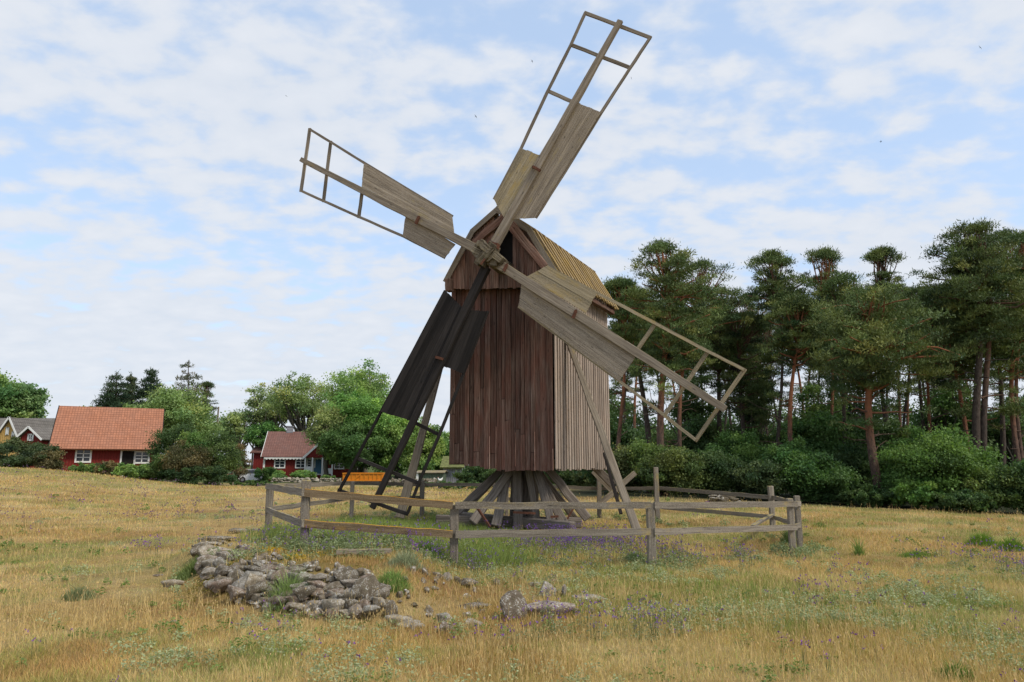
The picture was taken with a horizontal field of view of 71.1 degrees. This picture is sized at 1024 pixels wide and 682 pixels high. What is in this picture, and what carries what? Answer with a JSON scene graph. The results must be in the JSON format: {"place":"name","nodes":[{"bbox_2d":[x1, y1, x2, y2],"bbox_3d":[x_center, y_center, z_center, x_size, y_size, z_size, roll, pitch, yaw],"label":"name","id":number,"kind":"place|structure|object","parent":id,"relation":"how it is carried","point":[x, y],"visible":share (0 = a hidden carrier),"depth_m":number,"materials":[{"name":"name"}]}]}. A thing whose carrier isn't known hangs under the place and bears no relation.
{"place":"outdoors","nodes":[
{"label":"outdoors","id":0,"kind":"place"},
{"bbox_2d":[235,512,544,570],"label":"green grass","id":1,"kind":"structure","parent":0,"point":[509,550],"depth_m":12.88,"materials":[{"name":"green plant"}]},
{"bbox_2d":[0,466,1023,681],"bbox_3d":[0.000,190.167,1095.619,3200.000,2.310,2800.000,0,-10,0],"label":"meadow ground","id":2,"kind":"structure","parent":0,"point":[149,570],"depth_m":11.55,"materials":[{"name":"beige plant"}]},
{"bbox_2d":[0,368,35,417],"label":"broadleaf tree","id":3,"kind":"object","parent":2,"relation":"on","point":[7,394],"visible":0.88,"depth_m":96.77,"materials":[{"name":"green plant"}]},
{"bbox_2d":[0,417,53,455],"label":"yellow house","id":4,"kind":"structure","parent":2,"relation":"on","point":[11,427],"depth_m":75.62,"materials":[{"name":"grey tile"}]},
{"bbox_2d":[4,382,52,417],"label":"broadleaf tree","id":5,"kind":"object","parent":2,"relation":"on","point":[28,407],"visible":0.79,"depth_m":98.50,"materials":[{"name":"green plant"}]},
{"bbox_2d":[0,435,61,467],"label":"hedge","id":6,"kind":"object","parent":2,"relation":"on","point":[26,450],"visible":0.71,"depth_m":48.35,"materials":[{"name":"green plant"}]},
{"bbox_2d":[16,426,52,468],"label":"red gable house","id":7,"kind":"structure","parent":2,"relation":"on","point":[42,435],"depth_m":69.42,"materials":[{"name":"grey tile"}]},
{"bbox_2d":[31,447,66,470],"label":"bush","id":8,"kind":"object","parent":2,"relation":"on","point":[57,464],"visible":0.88,"depth_m":48.59,"materials":[{"name":"green plant"}]},
{"bbox_2d":[59,581,99,601],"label":"herb bush","id":9,"kind":"object","parent":2,"relation":"on","point":[76,595],"visible":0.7,"depth_m":9.05,"materials":[{"name":"green plant"}]},
{"bbox_2d":[49,405,164,479],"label":"red cottage","id":10,"kind":"structure","parent":2,"relation":"on","point":[84,435],"depth_m":55.76,"materials":[{"name":"orange tile"}]},
{"bbox_2d":[89,369,134,407],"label":"fir tree","id":11,"kind":"object","parent":2,"relation":"on","point":[117,395],"visible":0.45,"depth_m":91.69,"materials":[{"name":"green plant"}]},
{"bbox_2d":[127,368,164,407],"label":"fir tree","id":12,"kind":"object","parent":2,"relation":"on","point":[149,380],"visible":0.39,"depth_m":93.75,"materials":[{"name":"green plant"}]},
{"bbox_2d":[144,453,178,480],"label":"bush","id":13,"kind":"object","parent":2,"relation":"on","point":[156,472],"visible":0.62,"depth_m":48.63,"materials":[{"name":"green plant"}]},
{"bbox_2d":[142,419,200,480],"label":"bush","id":14,"kind":"object","parent":2,"relation":"on","point":[169,437],"visible":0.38,"depth_m":52.53,"materials":[{"name":"green plant"}]},
{"bbox_2d":[120,383,228,481],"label":"broadleaf tree","id":15,"kind":"object","parent":2,"relation":"on","point":[177,406],"visible":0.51,"depth_m":70.55,"materials":[{"name":"green plant"}]},
{"bbox_2d":[157,554,211,585],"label":"weed clump","id":16,"kind":"object","parent":2,"relation":"on","point":[185,574],"visible":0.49,"depth_m":10.15,"materials":[{"name":"green plant"}]},
{"bbox_2d":[158,438,219,481],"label":"bush","id":17,"kind":"object","parent":2,"relation":"on","point":[178,459],"visible":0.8,"depth_m":48.38,"materials":[{"name":"green plant"}]},
{"bbox_2d":[175,359,212,404],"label":"fir tree","id":18,"kind":"object","parent":2,"relation":"on","point":[186,377],"visible":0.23,"depth_m":92.40,"materials":[{"name":"green plant"}]},
{"bbox_2d":[176,429,219,481],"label":"bush","id":19,"kind":"object","parent":2,"relation":"on","point":[192,437],"visible":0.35,"depth_m":49.99,"materials":[{"name":"green plant"}]},
{"bbox_2d":[162,464,237,485],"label":"bush","id":20,"kind":"object","parent":2,"relation":"on","point":[218,473],"visible":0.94,"depth_m":47.47,"materials":[{"name":"green plant"}]},
{"bbox_2d":[191,428,246,485],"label":"bush","id":21,"kind":"object","parent":2,"relation":"on","point":[232,458],"visible":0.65,"depth_m":50.87,"materials":[{"name":"green plant"}]},
{"bbox_2d":[215,408,261,468],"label":"broadleaf tree","id":22,"kind":"object","parent":2,"relation":"on","point":[236,422],"visible":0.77,"depth_m":93.88,"materials":[{"name":"green plant"}]},
{"bbox_2d":[228,443,252,479],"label":"bush","id":23,"kind":"object","parent":2,"relation":"on","point":[239,473],"visible":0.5,"depth_m":61.07,"materials":[{"name":"green plant"}]},
{"bbox_2d":[0,464,509,522],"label":"purple flowers","id":24,"kind":"object","parent":2,"relation":"on","point":[177,502],"visible":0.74,"depth_m":25.45,"materials":[{"name":"purple plant"}]},
{"bbox_2d":[240,420,285,448],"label":"broadleaf tree","id":25,"kind":"object","parent":2,"relation":"on","point":[254,431],"visible":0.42,"depth_m":88.40,"materials":[{"name":"green plant"}]},
{"bbox_2d":[238,382,295,427],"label":"broadleaf tree","id":26,"kind":"object","parent":2,"relation":"on","point":[259,415],"visible":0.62,"depth_m":96.19,"materials":[{"name":"green plant"}]},
{"bbox_2d":[257,562,317,616],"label":"weed clump","id":27,"kind":"object","parent":2,"relation":"on","point":[287,584],"visible":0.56,"depth_m":8.19,"materials":[{"name":"green plant"}]},
{"bbox_2d":[111,551,470,621],"bbox_3d":[-2.782,3.160,9.602,4.507,0.475,4.117,0,-10,0],"label":"moss","id":28,"kind":"object","parent":2,"relation":"on","point":[192,592],"visible":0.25,"depth_m":9.13,"materials":[{"name":"green plant"}]},
{"bbox_2d":[258,371,333,431],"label":"broadleaf tree","id":29,"kind":"object","parent":2,"relation":"on","point":[300,404],"visible":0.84,"depth_m":90.69,"materials":[{"name":"green plant"}]},
{"bbox_2d":[261,426,357,478],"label":"red house","id":30,"kind":"structure","parent":2,"relation":"on","point":[288,451],"depth_m":79.71,"materials":[{"name":"brown tile"}]},
{"bbox_2d":[300,402,349,474],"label":"broadleaf tree","id":31,"kind":"object","parent":2,"relation":"on","point":[322,423],"visible":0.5,"depth_m":71.58,"materials":[{"name":"green plant"}]},
{"bbox_2d":[322,386,383,472],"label":"broadleaf tree","id":32,"kind":"object","parent":2,"relation":"on","point":[363,408],"visible":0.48,"depth_m":73.27,"materials":[{"name":"green plant"}]},
{"bbox_2d":[315,420,391,472],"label":"broadleaf tree","id":33,"kind":"object","parent":2,"relation":"on","point":[343,444],"visible":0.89,"depth_m":69.51,"materials":[{"name":"green plant"}]},
{"bbox_2d":[318,357,392,472],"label":"broadleaf tree","id":34,"kind":"object","parent":2,"relation":"on","point":[356,381],"visible":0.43,"depth_m":82.94,"materials":[{"name":"green plant"}]},
{"bbox_2d":[335,473,384,481],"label":"tipper trailer","id":35,"kind":"object","parent":2,"relation":"on","point":[375,477],"visible":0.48,"depth_m":62.84,"materials":[{"name":"orange paint"}]},
{"bbox_2d":[350,575,379,599],"bbox_3d":[-1.668,2.860,8.146,0.354,0.407,0.247,13,-10,-27],"label":"stone","id":36,"kind":"object","parent":2,"relation":"on","point":[366,587],"visible":0.62,"depth_m":8.08,"materials":[{"name":"grey stone"}]},
{"bbox_2d":[366,407,419,477],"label":"broadleaf tree","id":37,"kind":"object","parent":2,"relation":"on","point":[387,425],"visible":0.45,"depth_m":71.46,"materials":[{"name":"green plant"}]},
{"bbox_2d":[190,528,599,620],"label":"stone wall","id":38,"kind":"structure","parent":2,"relation":"on","point":[252,577],"depth_m":8.39,"materials":[{"name":"grey stone"}]},
{"bbox_2d":[376,564,414,600],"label":"herb bush","id":39,"kind":"object","parent":2,"relation":"on","point":[390,579],"visible":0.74,"depth_m":8.42,"materials":[{"name":"green plant"}]},
{"bbox_2d":[371,548,432,576],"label":"herb bush","id":40,"kind":"object","parent":2,"relation":"on","point":[408,558],"visible":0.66,"depth_m":9.33,"materials":[{"name":"green plant"}]},
{"bbox_2d":[391,416,446,469],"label":"broadleaf tree","id":41,"kind":"object","parent":2,"relation":"on","point":[429,441],"visible":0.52,"depth_m":70.38,"materials":[{"name":"green plant"}]},
{"bbox_2d":[440,456,467,482],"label":"grey shed","id":42,"kind":"structure","parent":2,"relation":"on","point":[445,465],"depth_m":61.93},
{"bbox_2d":[451,466,490,486],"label":"bush","id":43,"kind":"object","parent":2,"relation":"on","point":[465,476],"visible":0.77,"depth_m":50.45,"materials":[{"name":"green plant"}]},
{"bbox_2d":[0,493,1014,681],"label":"green herbs","id":44,"kind":"object","parent":2,"relation":"on","point":[379,626],"visible":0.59,"depth_m":7.75,"materials":[{"name":"green plant"}]},
{"bbox_2d":[0,483,1023,681],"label":"seed heads","id":45,"kind":"object","parent":2,"relation":"on","point":[573,658],"visible":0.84,"depth_m":7.23,"materials":[{"name":"beige plant"}]},
{"bbox_2d":[3,501,1023,681],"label":"sage herbs","id":46,"kind":"object","parent":2,"relation":"on","point":[914,582],"visible":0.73,"depth_m":7.76,"materials":[{"name":"green plant"}]},
{"bbox_2d":[500,590,527,621],"bbox_3d":[0.024,3.005,7.941,0.355,0.469,0.205,4,-8,-34],"label":"stone","id":47,"kind":"object","parent":2,"relation":"on","point":[513,602],"visible":0.62,"depth_m":7.90,"materials":[{"name":"grey stone"}]},
{"bbox_2d":[207,509,835,575],"bbox_3d":[0.831,4.294,16.588,12.254,0.776,13.895,0,-10,0],"label":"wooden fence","id":48,"kind":"object","parent":2,"relation":"on","point":[797,550],"visible":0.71,"depth_m":11.79,"materials":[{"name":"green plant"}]},
{"bbox_2d":[21,499,1021,681],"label":"purple flowers","id":49,"kind":"object","parent":2,"relation":"on","point":[348,642],"visible":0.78,"depth_m":7.37,"materials":[{"name":"purple plant"}]},
{"bbox_2d":[299,11,746,529],"bbox_3d":[-0.516,-1.522,19.131,10.858,12.913,7.601,0,-10,0],"label":"windmill","id":50,"kind":"object","parent":2,"relation":"on","point":[522,342],"visible":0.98,"depth_m":17.68,"materials":[{"name":"brown wood"}]},
{"bbox_2d":[264,467,803,566],"bbox_3d":[0.858,3.949,16.974,11.572,1.876,12.439,0,-10,0],"label":"wooden fence","id":51,"kind":"object","parent":2,"relation":"on","point":[306,492],"visible":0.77,"depth_m":12.13,"materials":[{"name":"grey wood"}]},
{"bbox_2d":[527,600,575,616],"bbox_3d":[0.416,3.075,8.160,0.622,0.232,0.244,-4,-8,-7],"label":"stone","id":52,"kind":"object","parent":2,"relation":"on","point":[567,605],"visible":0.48,"depth_m":8.09,"materials":[{"name":"grey stone"}]},
{"bbox_2d":[186,524,1023,641],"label":"flower stems","id":53,"kind":"object","parent":2,"relation":"on","point":[564,550],"visible":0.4,"depth_m":11.22,"materials":[{"name":"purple plant"}]},
{"bbox_2d":[187,518,1023,627],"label":"violet flowers","id":54,"kind":"object","parent":2,"relation":"on","point":[620,539],"visible":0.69,"depth_m":12.27,"materials":[{"name":"purple plant"}]},
{"bbox_2d":[572,409,650,492],"bbox_3d":[5.249,5.676,37.456,4.193,4.756,4.342,0,-10,0],"label":"bush","id":55,"kind":"object","parent":2,"relation":"on","point":[627,435],"visible":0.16,"depth_m":37.10,"materials":[{"name":"green plant"}]},
{"bbox_2d":[605,443,645,494],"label":"bush","id":56,"kind":"object","parent":2,"relation":"on","point":[620,455],"visible":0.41,"depth_m":31.83,"materials":[{"name":"green plant"}]},
{"bbox_2d":[609,330,650,491],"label":"pine tree","id":57,"kind":"object","parent":2,"relation":"on","point":[629,380],"visible":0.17,"depth_m":46.99,"materials":[{"name":"green plant"}]},
{"bbox_2d":[601,273,668,493],"bbox_3d":[5.984,2.131,36.012,3.901,11.490,3.566,0,-10,0],"label":"pine tree","id":58,"kind":"object","parent":2,"relation":"on","point":[623,316],"visible":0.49,"depth_m":36.04,"materials":[{"name":"green plant"}]},
{"bbox_2d":[608,297,662,492],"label":"pine tree","id":59,"kind":"object","parent":2,"relation":"on","point":[646,411],"visible":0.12,"depth_m":41.04,"materials":[{"name":"green plant"}]},
{"bbox_2d":[618,435,676,493],"bbox_3d":[6.155,5.433,31.601,2.854,2.592,3.076,0,-10,0],"label":"bush","id":60,"kind":"object","parent":2,"relation":"on","point":[641,448],"visible":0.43,"depth_m":31.29,"materials":[{"name":"green plant"}]},
{"bbox_2d":[614,238,726,495],"bbox_3d":[7.270,1.122,33.686,4.921,12.705,4.578,0,-10,0],"label":"pine tree","id":61,"kind":"object","parent":2,"relation":"on","point":[672,286],"visible":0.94,"depth_m":33.69,"materials":[{"name":"green plant"}]},
{"bbox_2d":[629,443,712,496],"bbox_3d":[6.698,5.554,30.557,3.482,2.343,3.606,0,-10,0],"label":"bush","id":62,"kind":"object","parent":2,"relation":"on","point":[670,461],"visible":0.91,"depth_m":29.69,"materials":[{"name":"green plant"}]},
{"bbox_2d":[667,370,714,492],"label":"broadleaf tree","id":63,"kind":"object","parent":2,"relation":"on","point":[698,407],"visible":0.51,"depth_m":44.30,"materials":[{"name":"green plant"}]},
{"bbox_2d":[635,257,754,493],"bbox_3d":[9.857,1.893,39.491,6.268,13.414,4.844,2,-10,-11],"label":"pine tree","id":64,"kind":"object","parent":2,"relation":"on","point":[720,308],"visible":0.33,"depth_m":39.34,"materials":[{"name":"green plant"}]},
{"bbox_2d":[664,411,731,456],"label":"bush","id":65,"kind":"object","parent":2,"relation":"on","point":[694,426],"visible":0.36,"depth_m":41.24,"materials":[{"name":"green plant"}]},
{"bbox_2d":[689,446,744,495],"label":"bush","id":66,"kind":"object","parent":2,"relation":"on","point":[715,474],"visible":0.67,"depth_m":30.10,"materials":[{"name":"green plant"}]},
{"bbox_2d":[677,282,769,436],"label":"pine tree","id":67,"kind":"object","parent":2,"relation":"on","point":[733,299],"visible":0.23,"depth_m":41.89,"materials":[{"name":"green plant"}]},
{"bbox_2d":[695,427,765,496],"bbox_3d":[10.574,5.871,34.457,4.208,3.606,3.913,0,-10,0],"label":"bush","id":68,"kind":"object","parent":2,"relation":"on","point":[745,447],"visible":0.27,"depth_m":34.08,"materials":[{"name":"green plant"}]},
{"bbox_2d":[690,308,785,435],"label":"pine tree","id":69,"kind":"object","parent":2,"relation":"on","point":[738,336],"visible":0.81,"depth_m":40.01,"materials":[{"name":"green plant"}]},
{"bbox_2d":[726,372,784,435],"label":"broadleaf tree","id":70,"kind":"object","parent":2,"relation":"on","point":[748,416],"visible":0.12,"depth_m":42.58,"materials":[{"name":"green plant"}]},
{"bbox_2d":[726,456,785,499],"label":"bush","id":71,"kind":"object","parent":2,"relation":"on","point":[756,477],"visible":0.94,"depth_m":28.89,"materials":[{"name":"green plant"}]},
{"bbox_2d":[742,319,795,420],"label":"pine tree","id":72,"kind":"object","parent":2,"relation":"on","point":[770,366],"visible":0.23,"depth_m":54.53,"materials":[{"name":"green plant"}]},
{"bbox_2d":[741,247,812,496],"bbox_3d":[14.253,1.655,38.434,3.804,13.860,3.659,0,-10,0],"label":"pine tree","id":73,"kind":"object","parent":2,"relation":"on","point":[776,286],"visible":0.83,"depth_m":38.68,"materials":[{"name":"green plant"}]},
{"bbox_2d":[755,435,837,500],"bbox_3d":[11.714,5.260,29.879,3.368,2.720,4.131,0,-10,0],"label":"bush","id":74,"kind":"object","parent":2,"relation":"on","point":[795,460],"visible":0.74,"depth_m":29.02,"materials":[{"name":"green plant"}]},
{"bbox_2d":[760,291,837,499],"bbox_3d":[13.820,2.563,33.868,4.268,10.304,3.527,0,-10,0],"label":"pine tree","id":75,"kind":"object","parent":2,"relation":"on","point":[795,328],"visible":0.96,"depth_m":34.32,"materials":[{"name":"green plant"}]},
{"bbox_2d":[780,406,858,467],"bbox_3d":[14.630,5.415,34.547,3.606,4.596,4.213,0,-10,0],"label":"bush","id":76,"kind":"object","parent":2,"relation":"on","point":[811,431],"visible":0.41,"depth_m":34.06,"materials":[{"name":"green plant"}]},
{"bbox_2d":[786,381,856,441],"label":"broadleaf tree","id":77,"kind":"object","parent":2,"relation":"on","point":[810,390],"visible":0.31,"depth_m":41.66,"materials":[{"name":"green plant"}]},
{"bbox_2d":[799,245,850,414],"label":"pine tree","id":78,"kind":"object","parent":2,"relation":"on","point":[825,254],"visible":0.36,"depth_m":41.07,"materials":[{"name":"green plant"}]},
{"bbox_2d":[799,460,865,502],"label":"bush","id":79,"kind":"object","parent":2,"relation":"on","point":[846,478],"visible":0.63,"depth_m":28.66,"materials":[{"name":"green plant"}]},
{"bbox_2d":[793,270,891,444],"bbox_3d":[17.224,2.232,36.952,5.882,12.332,5.322,0,-10,0],"label":"pine tree","id":80,"kind":"object","parent":2,"relation":"on","point":[839,280],"visible":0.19,"depth_m":37.30,"materials":[{"name":"green plant"}]},
{"bbox_2d":[830,441,870,502],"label":"bush","id":81,"kind":"object","parent":2,"relation":"on","point":[855,456],"visible":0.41,"depth_m":32.15,"materials":[{"name":"green plant"}]},
{"bbox_2d":[821,418,883,450],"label":"broadleaf tree","id":82,"kind":"object","parent":2,"relation":"on","point":[858,434],"visible":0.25,"depth_m":36.84,"materials":[{"name":"green plant"}]},
{"bbox_2d":[834,387,890,435],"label":"broadleaf tree","id":83,"kind":"object","parent":2,"relation":"on","point":[876,416],"visible":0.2,"depth_m":43.42,"materials":[{"name":"green plant"}]},
{"bbox_2d":[830,483,896,506],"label":"bush","id":84,"kind":"object","parent":2,"relation":"on","point":[863,494],"visible":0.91,"depth_m":27.87,"materials":[{"name":"green plant"}]},
{"bbox_2d":[859,242,912,434],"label":"pine tree","id":85,"kind":"object","parent":2,"relation":"on","point":[878,257],"visible":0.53,"depth_m":43.13,"materials":[{"name":"green plant"}]},
{"bbox_2d":[862,418,914,459],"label":"bush","id":86,"kind":"object","parent":2,"relation":"on","point":[894,429],"visible":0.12,"depth_m":38.47,"materials":[{"name":"green plant"}]},
{"bbox_2d":[801,280,984,505],"bbox_3d":[15.568,2.205,29.926,6.665,9.755,6.966,-8,-13,40],"label":"pine tree","id":87,"kind":"object","parent":2,"relation":"on","point":[885,323],"visible":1,"depth_m":29.75,"materials":[{"name":"green plant"}]},
{"bbox_2d":[885,475,947,509],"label":"bush","id":88,"kind":"object","parent":2,"relation":"on","point":[917,491],"visible":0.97,"depth_m":26.90,"materials":[{"name":"green plant"}]},
{"bbox_2d":[886,284,951,434],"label":"pine tree","id":89,"kind":"object","parent":2,"relation":"on","point":[909,294],"visible":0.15,"depth_m":43.32,"materials":[{"name":"green plant"}]},
{"bbox_2d":[893,305,959,432],"bbox_3d":[21.021,3.096,35.843,3.556,10.493,3.468,6,-11,-30],"label":"pine tree","id":90,"kind":"object","parent":2,"relation":"on","point":[927,395],"visible":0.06,"depth_m":36.01,"materials":[{"name":"green plant"}]},
{"bbox_2d":[870,420,1015,509],"bbox_3d":[16.690,4.883,28.543,4.883,3.843,4.911,3,-10,-19],"label":"bush","id":91,"kind":"object","parent":2,"relation":"on","point":[947,459],"visible":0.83,"depth_m":27.46,"materials":[{"name":"green plant"}]},
{"bbox_2d":[901,379,994,435],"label":"broadleaf tree","id":92,"kind":"object","parent":2,"relation":"on","point":[942,401],"visible":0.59,"depth_m":42.33,"materials":[{"name":"green plant"}]},
{"bbox_2d":[933,654,974,681],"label":"tuft","id":93,"kind":"object","parent":2,"relation":"on","point":[960,671],"visible":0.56,"depth_m":5.81,"materials":[{"name":"green plant"}]},
{"bbox_2d":[897,281,1023,449],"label":"pine tree","id":94,"kind":"object","parent":2,"relation":"on","point":[967,365],"visible":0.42,"depth_m":32.41,"materials":[{"name":"green plant"}]},
{"bbox_2d":[904,216,1023,455],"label":"pine tree","id":95,"kind":"object","parent":2,"relation":"on","point":[977,264],"visible":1,"depth_m":30.55,"materials":[{"name":"green plant"}]},
{"bbox_2d":[930,487,997,511],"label":"bush","id":96,"kind":"object","parent":2,"relation":"on","point":[957,500],"visible":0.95,"depth_m":25.69,"materials":[{"name":"green plant"}]},
{"bbox_2d":[962,527,998,546],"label":"tuft","id":97,"kind":"object","parent":2,"relation":"on","point":[983,537],"visible":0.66,"depth_m":15.32,"materials":[{"name":"green plant"}]},
{"bbox_2d":[949,229,1023,460],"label":"pine tree","id":98,"kind":"object","parent":2,"relation":"on","point":[1012,363],"visible":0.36,"depth_m":32.09,"materials":[{"name":"green plant"}]},
{"bbox_2d":[953,464,1023,512],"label":"bush","id":99,"kind":"object","parent":2,"relation":"on","point":[990,485],"visible":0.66,"depth_m":26.32,"materials":[{"name":"green plant"}]},
{"bbox_2d":[955,227,1023,465],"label":"pine tree","id":100,"kind":"object","parent":2,"relation":"on","point":[1001,233],"visible":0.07,"depth_m":38.19,"materials":[{"name":"green plant"}]},
{"bbox_2d":[987,394,1023,465],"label":"broadleaf tree","id":101,"kind":"object","parent":2,"relation":"on","point":[995,432],"visible":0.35,"depth_m":41.40,"materials":[{"name":"green plant"}]},
{"bbox_2d":[990,533,1023,551],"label":"tuft","id":102,"kind":"object","parent":2,"relation":"on","point":[1012,543],"visible":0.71,"depth_m":14.39,"materials":[{"name":"green plant"}]},
{"bbox_2d":[994,457,1023,511],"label":"bush","id":103,"kind":"object","parent":2,"relation":"on","point":[1018,467],"visible":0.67,"depth_m":26.14,"materials":[{"name":"green plant"}]},
{"bbox_2d":[0,0,1023,464],"label":"sky","id":104,"kind":"structure","parent":0,"point":[154,214],"materials":[{"name":"blue"}]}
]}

